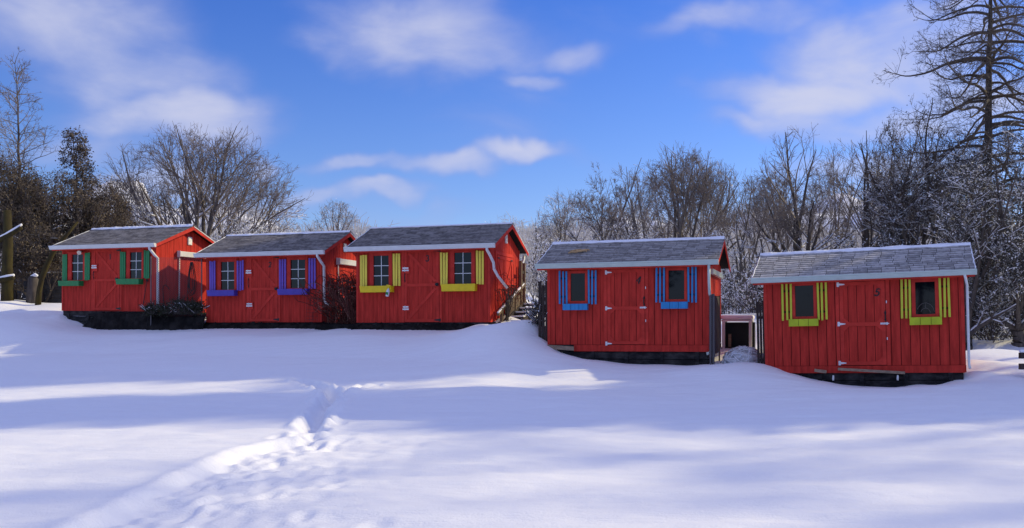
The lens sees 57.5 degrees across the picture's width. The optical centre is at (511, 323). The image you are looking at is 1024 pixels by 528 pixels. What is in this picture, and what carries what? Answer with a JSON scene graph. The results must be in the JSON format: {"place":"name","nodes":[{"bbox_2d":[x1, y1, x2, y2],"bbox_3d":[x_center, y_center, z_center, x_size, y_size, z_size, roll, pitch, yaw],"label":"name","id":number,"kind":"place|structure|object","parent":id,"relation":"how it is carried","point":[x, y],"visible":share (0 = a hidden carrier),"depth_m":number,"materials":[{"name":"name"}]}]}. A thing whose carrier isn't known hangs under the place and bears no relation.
{"place":"outdoors","nodes":[
{"label":"outdoors","id":0,"kind":"place"},
{"bbox_2d":[0,181,1023,527],"bbox_3d":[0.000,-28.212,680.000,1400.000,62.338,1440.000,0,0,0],"label":"snow ground","id":1,"kind":"structure","parent":0,"point":[514,423],"depth_m":13.28,"materials":[{"name":"white snow"}]},
{"bbox_2d":[0,210,22,300],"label":"mossy tree","id":2,"kind":"object","parent":1,"relation":"on","point":[7,278],"visible":0.96,"depth_m":36.05,"materials":[{"name":"plant"}]},
{"bbox_2d":[0,144,34,275],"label":"tree","id":3,"kind":"object","parent":1,"relation":"on","point":[5,195],"visible":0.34,"depth_m":40.03,"materials":[{"name":"brown plant"}]},
{"bbox_2d":[26,273,38,302],"bbox_3d":[-18.786,-1.351,36.600,0.520,1.288,0.520,0,0,0],"label":"tree stump","id":4,"kind":"object","parent":1,"relation":"on","point":[32,282],"visible":0.84,"depth_m":36.43,"materials":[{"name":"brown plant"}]},
{"bbox_2d":[0,47,65,224],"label":"slender tree","id":5,"kind":"object","parent":1,"relation":"on","point":[18,139],"visible":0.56,"depth_m":45.91,"materials":[{"name":"brown plant"}]},
{"bbox_2d":[0,222,67,302],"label":"thicket tree","id":6,"kind":"object","parent":1,"relation":"on","point":[27,259],"visible":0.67,"depth_m":37.72,"materials":[{"name":"brown plant"}]},
{"bbox_2d":[0,151,68,299],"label":"tree","id":7,"kind":"object","parent":1,"relation":"on","point":[33,182],"visible":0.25,"depth_m":41.66,"materials":[{"name":"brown plant"}]},
{"bbox_2d":[17,271,61,302],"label":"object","id":8,"kind":"structure","parent":1,"relation":"on","point":[56,294],"depth_m":38.50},
{"bbox_2d":[0,161,112,298],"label":"tree","id":9,"kind":"object","parent":1,"relation":"on","point":[28,205],"visible":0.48,"depth_m":40.73,"materials":[{"name":"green plant"}]},
{"bbox_2d":[35,221,78,304],"bbox_3d":[-17.606,-2.329,36.070,1.576,3.332,0.301,0,0,-9],"label":"mossy tree","id":10,"kind":"object","parent":1,"relation":"on","point":[45,268],"visible":0.83,"depth_m":35.93,"materials":[{"name":"brown plant"}]},
{"bbox_2d":[48,125,104,236],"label":"dark conifer","id":11,"kind":"object","parent":1,"relation":"on","point":[79,148],"visible":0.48,"depth_m":43.73,"materials":[{"name":"green plant"}]},
{"bbox_2d":[44,172,145,238],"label":"tree","id":12,"kind":"object","parent":1,"relation":"on","point":[116,205],"visible":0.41,"depth_m":42.40,"materials":[{"name":"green plant"}]},
{"bbox_2d":[83,311,149,329],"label":"soil","id":13,"kind":"structure","parent":1,"relation":"on","point":[111,320],"depth_m":31.75,"materials":[{"name":"black soil"}]},
{"bbox_2d":[107,200,139,226],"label":"tree","id":14,"kind":"object","parent":1,"relation":"on","point":[135,223],"depth_m":45.72,"materials":[{"name":"brown plant"}]},
{"bbox_2d":[48,224,214,324],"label":"garden shed","id":15,"kind":"structure","parent":1,"relation":"on","point":[105,269],"depth_m":32.40,"materials":[{"name":"red paint"}]},
{"bbox_2d":[67,251,85,280],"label":"window","id":16,"kind":"structure","parent":15,"relation":"in","point":[76,263],"depth_m":32.82,"materials":[{"name":"red paint"}]},
{"bbox_2d":[91,249,120,309],"bbox_3d":[-14.029,-1.523,32.244,1.320,2.105,0.131,1,0,23],"label":"door","id":17,"kind":"structure","parent":15,"relation":"in","point":[106,262],"depth_m":32.27,"materials":[{"name":"red paint"}]},
{"bbox_2d":[126,248,144,278],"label":"window","id":18,"kind":"structure","parent":15,"relation":"in","point":[134,257],"depth_m":31.79,"materials":[{"name":"red paint"}]},
{"bbox_2d":[146,314,205,329],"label":"soil","id":19,"kind":"structure","parent":1,"relation":"on","point":[181,322],"depth_m":31.01,"materials":[{"name":"black soil"}]},
{"bbox_2d":[139,300,164,315],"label":"dark plant","id":20,"kind":"object","parent":19,"relation":"on","point":[147,308],"visible":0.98,"depth_m":30.94,"materials":[{"name":"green plant"}]},
{"bbox_2d":[149,301,175,317],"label":"dark plant","id":21,"kind":"object","parent":19,"relation":"on","point":[161,310],"visible":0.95,"depth_m":30.93,"materials":[{"name":"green plant"}]},
{"bbox_2d":[163,294,188,314],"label":"dark plant","id":22,"kind":"object","parent":19,"relation":"on","point":[174,302],"visible":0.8,"depth_m":30.88,"materials":[{"name":"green plant"}]},
{"bbox_2d":[150,256,202,325],"bbox_3d":[-11.202,-1.075,31.154,1.774,2.350,0.040,0,0,1],"label":"chain link fence","id":23,"kind":"object","parent":19,"relation":"on","point":[163,276],"visible":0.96,"depth_m":31.16,"materials":[{"name":"metal"}]},
{"bbox_2d":[187,262,196,314],"bbox_3d":[-10.665,-1.177,31.061,0.324,1.758,0.088,0,0,0],"label":"garden hose","id":24,"kind":"object","parent":23,"relation":"hanging from","point":[190,270],"visible":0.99,"depth_m":31.05,"materials":[{"name":"black rubber"}]},
{"bbox_2d":[174,297,198,314],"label":"dark plant","id":25,"kind":"object","parent":19,"relation":"on","point":[187,311],"visible":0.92,"depth_m":30.83,"materials":[{"name":"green plant"}]},
{"bbox_2d":[183,297,209,316],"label":"dark plant","id":26,"kind":"object","parent":19,"relation":"on","point":[200,309],"visible":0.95,"depth_m":30.98,"materials":[{"name":"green plant"}]},
{"bbox_2d":[95,121,313,239],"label":"bare tree","id":27,"kind":"object","parent":1,"relation":"on","point":[198,205],"visible":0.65,"depth_m":49.51,"materials":[{"name":"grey plant"}]},
{"bbox_2d":[188,213,285,241],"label":"frosted bush","id":28,"kind":"object","parent":1,"relation":"on","point":[241,232],"visible":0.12,"depth_m":45.84,"materials":[{"name":"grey plant"}]},
{"bbox_2d":[203,321,324,328],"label":"soil","id":29,"kind":"structure","parent":1,"relation":"on","point":[254,325],"depth_m":30.41,"materials":[{"name":"black soil"}]},
{"bbox_2d":[193,230,356,323],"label":"garden shed","id":30,"kind":"structure","parent":1,"relation":"on","point":[251,277],"depth_m":30.57,"materials":[{"name":"red paint"}]},
{"bbox_2d":[216,258,237,289],"bbox_3d":[-9.414,-1.646,30.864,0.790,1.095,0.064,0,0,17],"label":"window","id":31,"kind":"structure","parent":30,"relation":"in","point":[226,267],"depth_m":30.89,"materials":[{"name":"red paint"}]},
{"bbox_2d":[246,257,278,320],"bbox_3d":[-8.146,-1.149,30.448,1.220,2.135,0.131,0,0,17],"label":"door","id":32,"kind":"structure","parent":30,"relation":"in","point":[262,272],"depth_m":30.48,"materials":[{"name":"red paint"}]},
{"bbox_2d":[286,256,307,288],"bbox_3d":[-6.916,-1.666,30.108,0.810,1.085,0.064,0,0,17],"label":"window","id":33,"kind":"structure","parent":30,"relation":"in","point":[298,265],"depth_m":30.13,"materials":[{"name":"red paint"}]},
{"bbox_2d":[305,198,360,232],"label":"bare tree","id":34,"kind":"object","parent":1,"relation":"on","point":[340,214],"visible":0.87,"depth_m":84.58,"materials":[{"name":"grey plant"}]},
{"bbox_2d":[314,323,360,329],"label":"soil","id":35,"kind":"structure","parent":1,"relation":"on","point":[325,326],"depth_m":29.06,"materials":[{"name":"black soil"}]},
{"bbox_2d":[294,269,355,323],"bbox_3d":[-5.031,-0.990,29.507,3.311,2.097,1.992,0,0,-38],"label":"dry vine tangle","id":36,"kind":"object","parent":35,"relation":"on","point":[347,314],"visible":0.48,"depth_m":29.22,"materials":[{"name":"brown plant"}]},
{"bbox_2d":[351,322,500,329],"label":"soil","id":37,"kind":"structure","parent":1,"relation":"on","point":[422,326],"depth_m":27.75,"materials":[{"name":"black soil"}]},
{"bbox_2d":[343,222,528,325],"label":"garden shed","id":38,"kind":"structure","parent":1,"relation":"on","point":[450,274],"depth_m":27.91,"materials":[{"name":"red paint"}]},
{"bbox_2d":[369,252,391,285],"bbox_3d":[-3.954,-1.661,28.199,0.790,1.085,0.064,0,0,17],"label":"window","id":39,"kind":"structure","parent":38,"relation":"in","point":[380,262],"depth_m":28.21,"materials":[{"name":"red paint"}]},
{"bbox_2d":[386,285,390,296],"bbox_3d":[-3.702,-0.990,27.811,0.127,0.345,0.104,13,8,16],"label":"spray bottle","id":40,"kind":"object","parent":38,"relation":"hanging from","point":[388,291],"visible":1,"depth_m":27.78,"materials":[{"name":"white plastic"}]},
{"bbox_2d":[402,250,440,321],"bbox_3d":[-2.697,-1.134,27.788,1.220,2.165,0.131,0,0,17],"label":"door","id":41,"kind":"structure","parent":38,"relation":"in","point":[421,268],"depth_m":27.82,"materials":[{"name":"red paint"}]},
{"bbox_2d":[450,249,474,283],"bbox_3d":[-1.448,-1.693,27.451,0.820,1.095,0.064,0,0,17],"label":"window","id":42,"kind":"structure","parent":38,"relation":"in","point":[462,262],"depth_m":27.47,"materials":[{"name":"red paint"}]},
{"bbox_2d":[497,255,504,317],"bbox_3d":[-0.331,-1.107,28.186,0.055,1.880,0.780,0,0,17],"label":"side door","id":43,"kind":"structure","parent":38,"relation":"in","point":[500,259],"depth_m":28.15,"materials":[{"name":"red paint"}]},
{"bbox_2d":[505,257,512,299],"bbox_3d":[-0.102,-1.107,28.953,0.055,1.880,0.780,0,0,17],"label":"side door","id":44,"kind":"structure","parent":38,"relation":"in","point":[508,261],"depth_m":28.99,"materials":[{"name":"red paint"}]},
{"bbox_2d":[495,273,525,321],"bbox_3d":[-0.112,-0.767,27.973,1.178,1.615,1.579,0,0,0],"label":"twiggy shrub","id":45,"kind":"object","parent":1,"relation":"on","point":[508,300],"visible":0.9,"depth_m":27.87,"materials":[{"name":"brown plant"}]},
{"bbox_2d":[0,173,1021,307],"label":"frosted scrub","id":46,"kind":"object","parent":1,"relation":"on","point":[524,233],"visible":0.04,"depth_m":134.01,"materials":[{"name":"grey plant"}]},
{"bbox_2d":[497,261,537,321],"bbox_3d":[0.215,-0.832,28.576,0.570,2.335,2.941,0,0,17],"label":"wooden stair","id":47,"kind":"object","parent":1,"relation":"on","point":[516,311],"visible":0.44,"depth_m":29.24,"materials":[{"name":"brown wood"}]},
{"bbox_2d":[522,294,546,325],"bbox_3d":[0.786,-0.357,25.455,1.028,0.917,1.264,0,0,0],"label":"frosted bush","id":48,"kind":"object","parent":1,"relation":"on","point":[533,312],"visible":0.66,"depth_m":25.32,"materials":[{"name":"grey plant"}]},
{"bbox_2d":[538,281,547,341],"bbox_3d":[0.850,-0.127,25.169,0.290,2.064,0.057,0,0,18],"label":"board screen","id":49,"kind":"object","parent":1,"relation":"on","point":[542,328],"visible":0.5,"depth_m":25.14,"materials":[{"name":"black wood"}]},
{"bbox_2d":[523,218,571,302],"bbox_3d":[0.503,-2.036,36.252,4.600,4.301,6.379,0,0,-19],"label":"frosted bush","id":50,"kind":"object","parent":1,"relation":"on","point":[534,255],"visible":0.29,"depth_m":36.80,"materials":[{"name":"grey plant"}]},
{"bbox_2d":[526,230,583,295],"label":"frosted bush","id":51,"kind":"object","parent":1,"relation":"on","point":[537,259],"visible":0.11,"depth_m":40.30,"materials":[{"name":"grey plant"}]},
{"bbox_2d":[547,345,573,350],"bbox_3d":[1.276,0.632,24.675,0.745,0.146,0.030,0,0,18],"label":"wooden plank","id":52,"kind":"object","parent":1,"relation":"on","point":[556,347],"visible":0.8,"depth_m":24.65,"materials":[{"name":"grey wood"}]},
{"bbox_2d":[531,190,594,249],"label":"bare tree","id":53,"kind":"object","parent":1,"relation":"on","point":[560,219],"visible":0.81,"depth_m":65.71,"materials":[{"name":"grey plant"}]},
{"bbox_2d":[560,160,641,240],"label":"bare tree","id":54,"kind":"object","parent":1,"relation":"on","point":[610,220],"visible":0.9,"depth_m":47.20,"materials":[{"name":"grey plant"}]},
{"bbox_2d":[534,236,730,365],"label":"garden shed","id":55,"kind":"structure","parent":1,"relation":"on","point":[635,301],"depth_m":24.26,"materials":[{"name":"red paint"}]},
{"bbox_2d":[568,270,587,303],"bbox_3d":[1.735,-0.966,24.622,0.540,0.870,0.052,0,0,18],"label":"window","id":56,"kind":"structure","parent":55,"relation":"in","point":[577,280],"depth_m":24.63,"materials":[{"name":"red paint"}]},
{"bbox_2d":[568,249,589,253],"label":"straw tuft","id":57,"kind":"object","parent":55,"relation":"on","point":[577,250],"visible":1,"depth_m":25.23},
{"bbox_2d":[605,269,646,345],"bbox_3d":[2.949,-0.428,24.186,1.090,1.987,0.124,0,0,18],"label":"door","id":58,"kind":"structure","parent":55,"relation":"in","point":[625,308],"depth_m":24.21,"materials":[{"name":"red paint"}]},
{"bbox_2d":[666,267,686,301],"bbox_3d":[4.196,-0.999,23.814,0.540,0.870,0.052,0,0,18],"label":"window","id":59,"kind":"structure","parent":55,"relation":"in","point":[676,278],"depth_m":23.82,"materials":[{"name":"red paint"}]},
{"bbox_2d":[610,162,673,238],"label":"bare tree","id":60,"kind":"object","parent":1,"relation":"on","point":[643,224],"visible":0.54,"depth_m":57.88,"materials":[{"name":"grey plant"}]},
{"bbox_2d":[610,225,724,274],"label":"frosted bush","id":61,"kind":"object","parent":1,"relation":"on","point":[643,235],"visible":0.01,"depth_m":43.33,"materials":[{"name":"grey plant"}]},
{"bbox_2d":[635,140,750,250],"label":"bare tree","id":62,"kind":"object","parent":1,"relation":"on","point":[704,191],"visible":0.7,"depth_m":49.27,"materials":[{"name":"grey plant"}]},
{"bbox_2d":[709,294,714,364],"bbox_3d":[5.017,0.250,23.406,0.156,2.000,0.040,0,0,2],"label":"chain link fence","id":63,"kind":"object","parent":1,"relation":"on","point":[711,329],"visible":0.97,"depth_m":23.39,"materials":[{"name":"metal"}]},
{"bbox_2d":[682,159,749,246],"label":"bare tree","id":64,"kind":"object","parent":1,"relation":"on","point":[723,184],"visible":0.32,"depth_m":59.76,"materials":[{"name":"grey plant"}]},
{"bbox_2d":[712,294,719,364],"bbox_3d":[5.266,0.200,24.103,0.038,1.900,1.417,0,0,20],"label":"chain link fence","id":65,"kind":"object","parent":1,"relation":"on","point":[717,324],"visible":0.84,"depth_m":24.34,"materials":[{"name":"metal"}]},
{"bbox_2d":[707,170,766,311],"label":"bare tree","id":66,"kind":"object","parent":1,"relation":"on","point":[745,242],"visible":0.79,"depth_m":47.18,"materials":[{"name":"grey plant"}]},
{"bbox_2d":[721,315,754,348],"bbox_3d":[6.295,0.318,26.024,0.880,1.125,0.860,0,0,17],"label":"garden table","id":67,"kind":"object","parent":1,"relation":"on","point":[737,318],"visible":0.7,"depth_m":25.68,"materials":[{"name":"white wood"}]},
{"bbox_2d":[720,345,756,363],"bbox_3d":[5.897,0.928,23.684,1.160,0.762,0.910,0,0,0],"label":"snow pile","id":68,"kind":"object","parent":1,"relation":"on","point":[739,353],"visible":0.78,"depth_m":23.45,"materials":[{"name":"white snow"}]},
{"bbox_2d":[725,322,755,347],"bbox_3d":[6.349,0.318,26.040,0.840,0.725,0.480,0,0,17],"label":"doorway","id":69,"kind":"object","parent":1,"relation":"on","point":[736,334],"visible":0.7,"depth_m":26.22,"materials":[{"name":"black metal"}]},
{"bbox_2d":[721,245,759,313],"bbox_3d":[8.194,-1.212,37.528,5.781,3.953,5.342,0,0,0],"label":"frosted bush","id":70,"kind":"object","parent":1,"relation":"on","point":[726,287],"visible":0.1,"depth_m":37.54,"materials":[{"name":"grey plant"}]},
{"bbox_2d":[721,258,763,313],"bbox_3d":[8.201,-0.991,34.053,3.477,2.938,3.424,0,0,38],"label":"frosted bush","id":71,"kind":"object","parent":1,"relation":"on","point":[735,286],"visible":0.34,"depth_m":33.76,"materials":[{"name":"grey plant"}]},
{"bbox_2d":[729,273,763,312],"bbox_3d":[8.249,-0.984,30.981,1.903,1.480,1.412,0,0,0],"label":"frosted bush","id":72,"kind":"object","parent":1,"relation":"on","point":[756,289],"visible":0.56,"depth_m":30.86,"materials":[{"name":"grey plant"}]},
{"bbox_2d":[722,242,793,312],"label":"frosted bush","id":73,"kind":"object","parent":1,"relation":"on","point":[749,264],"visible":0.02,"depth_m":42.24,"materials":[{"name":"grey plant"}]},
{"bbox_2d":[756,301,764,363],"bbox_3d":[6.136,0.334,22.992,0.210,1.794,0.057,-1,-1,23],"label":"board screen","id":74,"kind":"object","parent":1,"relation":"on","point":[760,344],"visible":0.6,"depth_m":22.97,"materials":[{"name":"black wood"}]},
{"bbox_2d":[732,150,801,260],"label":"bare tree","id":75,"kind":"object","parent":1,"relation":"on","point":[763,202],"visible":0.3,"depth_m":57.03,"materials":[{"name":"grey plant"}]},
{"bbox_2d":[745,124,859,251],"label":"bare tree","id":76,"kind":"object","parent":1,"relation":"on","point":[796,221],"visible":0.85,"depth_m":45.27,"materials":[{"name":"brown plant"}]},
{"bbox_2d":[800,141,871,250],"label":"bare tree","id":77,"kind":"object","parent":1,"relation":"on","point":[819,186],"visible":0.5,"depth_m":58.84,"materials":[{"name":"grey plant"}]},
{"bbox_2d":[782,231,913,251],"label":"frosted bush","id":78,"kind":"object","parent":1,"relation":"on","point":[836,238],"visible":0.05,"depth_m":42.83,"materials":[{"name":"grey plant"}]},
{"bbox_2d":[750,242,976,386],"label":"garden shed","id":79,"kind":"structure","parent":1,"relation":"on","point":[891,308],"depth_m":21.86,"materials":[{"name":"red paint"}]},
{"bbox_2d":[792,283,816,319],"bbox_3d":[6.997,-0.542,22.335,0.565,0.875,0.052,-1,-1,23],"label":"window","id":80,"kind":"structure","parent":79,"relation":"in","point":[804,295],"depth_m":22.34,"materials":[{"name":"red paint"}]},
{"bbox_2d":[814,369,826,372],"bbox_3d":[7.301,1.117,22.098,0.279,0.102,0.100,0,0,18],"label":"wooden plank","id":81,"kind":"object","parent":79,"relation":"on","point":[820,370],"visible":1,"depth_m":22.05,"materials":[{"name":"grey wood"}]},
{"bbox_2d":[837,281,888,364],"bbox_3d":[8.192,-0.012,21.800,1.130,1.957,0.124,-1,-1,23],"label":"door","id":82,"kind":"structure","parent":79,"relation":"in","point":[862,324],"depth_m":21.82,"materials":[{"name":"red paint"}]},
{"bbox_2d":[838,368,904,373],"bbox_3d":[8.327,1.093,21.649,1.454,0.120,0.100,0,0,23],"label":"wooden plank","id":83,"kind":"object","parent":79,"relation":"on","point":[870,370],"visible":1,"depth_m":21.60,"materials":[{"name":"grey wood"}]},
{"bbox_2d":[911,278,938,316],"bbox_3d":[9.434,-0.593,21.319,0.570,0.890,0.052,-1,-1,23],"label":"window","id":84,"kind":"structure","parent":79,"relation":"in","point":[925,292],"depth_m":21.32,"materials":[{"name":"red paint"}]},
{"bbox_2d":[824,126,912,248],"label":"bare tree","id":85,"kind":"object","parent":1,"relation":"on","point":[865,233],"visible":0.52,"depth_m":44.87,"materials":[{"name":"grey plant"}]},
{"bbox_2d":[856,116,934,246],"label":"bare tree","id":86,"kind":"object","parent":1,"relation":"on","point":[893,134],"visible":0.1,"depth_m":55.58,"materials":[{"name":"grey plant"}]},
{"bbox_2d":[873,222,937,245],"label":"frosted bush","id":87,"kind":"object","parent":1,"relation":"on","point":[903,242],"visible":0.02,"depth_m":41.76,"materials":[{"name":"grey plant"}]},
{"bbox_2d":[871,199,952,246],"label":"frosted tree","id":88,"kind":"object","parent":1,"relation":"on","point":[895,232],"visible":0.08,"depth_m":41.35,"materials":[{"name":"grey plant"}]},
{"bbox_2d":[852,94,997,245],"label":"bare tree","id":89,"kind":"object","parent":1,"relation":"on","point":[878,195],"visible":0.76,"depth_m":42.55,"materials":[{"name":"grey plant"}]},
{"bbox_2d":[869,0,1023,332],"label":"larch tree","id":90,"kind":"object","parent":1,"relation":"on","point":[989,59],"visible":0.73,"depth_m":41.39,"materials":[{"name":"brown plant"}]},
{"bbox_2d":[913,120,995,243],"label":"bare tree","id":91,"kind":"object","parent":1,"relation":"on","point":[934,177],"visible":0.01,"depth_m":54.43,"materials":[{"name":"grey plant"}]},
{"bbox_2d":[911,155,1022,350],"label":"frosted tree","id":92,"kind":"object","parent":1,"relation":"on","point":[951,227],"visible":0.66,"depth_m":33.44,"materials":[{"name":"grey plant"}]},
{"bbox_2d":[919,121,1023,334],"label":"frosted tree","id":93,"kind":"object","parent":1,"relation":"on","point":[998,148],"visible":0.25,"depth_m":39.77,"materials":[{"name":"grey plant"}]},
{"bbox_2d":[968,265,1010,337],"bbox_3d":[17.935,-1.051,36.385,4.243,3.253,4.057,0,0,-34],"label":"frosted bush","id":94,"kind":"object","parent":1,"relation":"on","point":[986,326],"visible":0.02,"depth_m":35.62,"materials":[{"name":"grey plant"}]},
{"bbox_2d":[956,127,1023,346],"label":"frosted tree","id":95,"kind":"object","parent":1,"relation":"on","point":[1017,294],"visible":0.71,"depth_m":33.03,"materials":[{"name":"grey plant"}]},
{"bbox_2d":[972,325,1011,338],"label":"undergrowth","id":96,"kind":"object","parent":1,"relation":"on","point":[974,336],"visible":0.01,"depth_m":36.25,"materials":[{"name":"grey plant"}]},
{"bbox_2d":[970,271,1019,336],"bbox_3d":[19.130,-0.920,35.043,4.721,3.102,4.498,0,0,-32],"label":"frosted bush","id":97,"kind":"object","parent":1,"relation":"on","point":[1000,323],"visible":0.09,"depth_m":35.15,"materials":[{"name":"grey plant"}]},
{"bbox_2d":[969,277,1023,342],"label":"frosted bush","id":98,"kind":"object","parent":1,"relation":"on","point":[992,332],"visible":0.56,"depth_m":33.65,"materials":[{"name":"grey plant"}]},
{"bbox_2d":[1018,349,1023,369],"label":"rail fence","id":99,"kind":"object","parent":1,"relation":"on","point":[1021,356],"visible":1,"depth_m":20.56,"materials":[{"name":"wood"}]},
{"bbox_2d":[0,0,1023,234],"label":"sky","id":100,"kind":"structure","parent":0,"point":[404,112],"materials":[{"name":"blue"}]}
]}

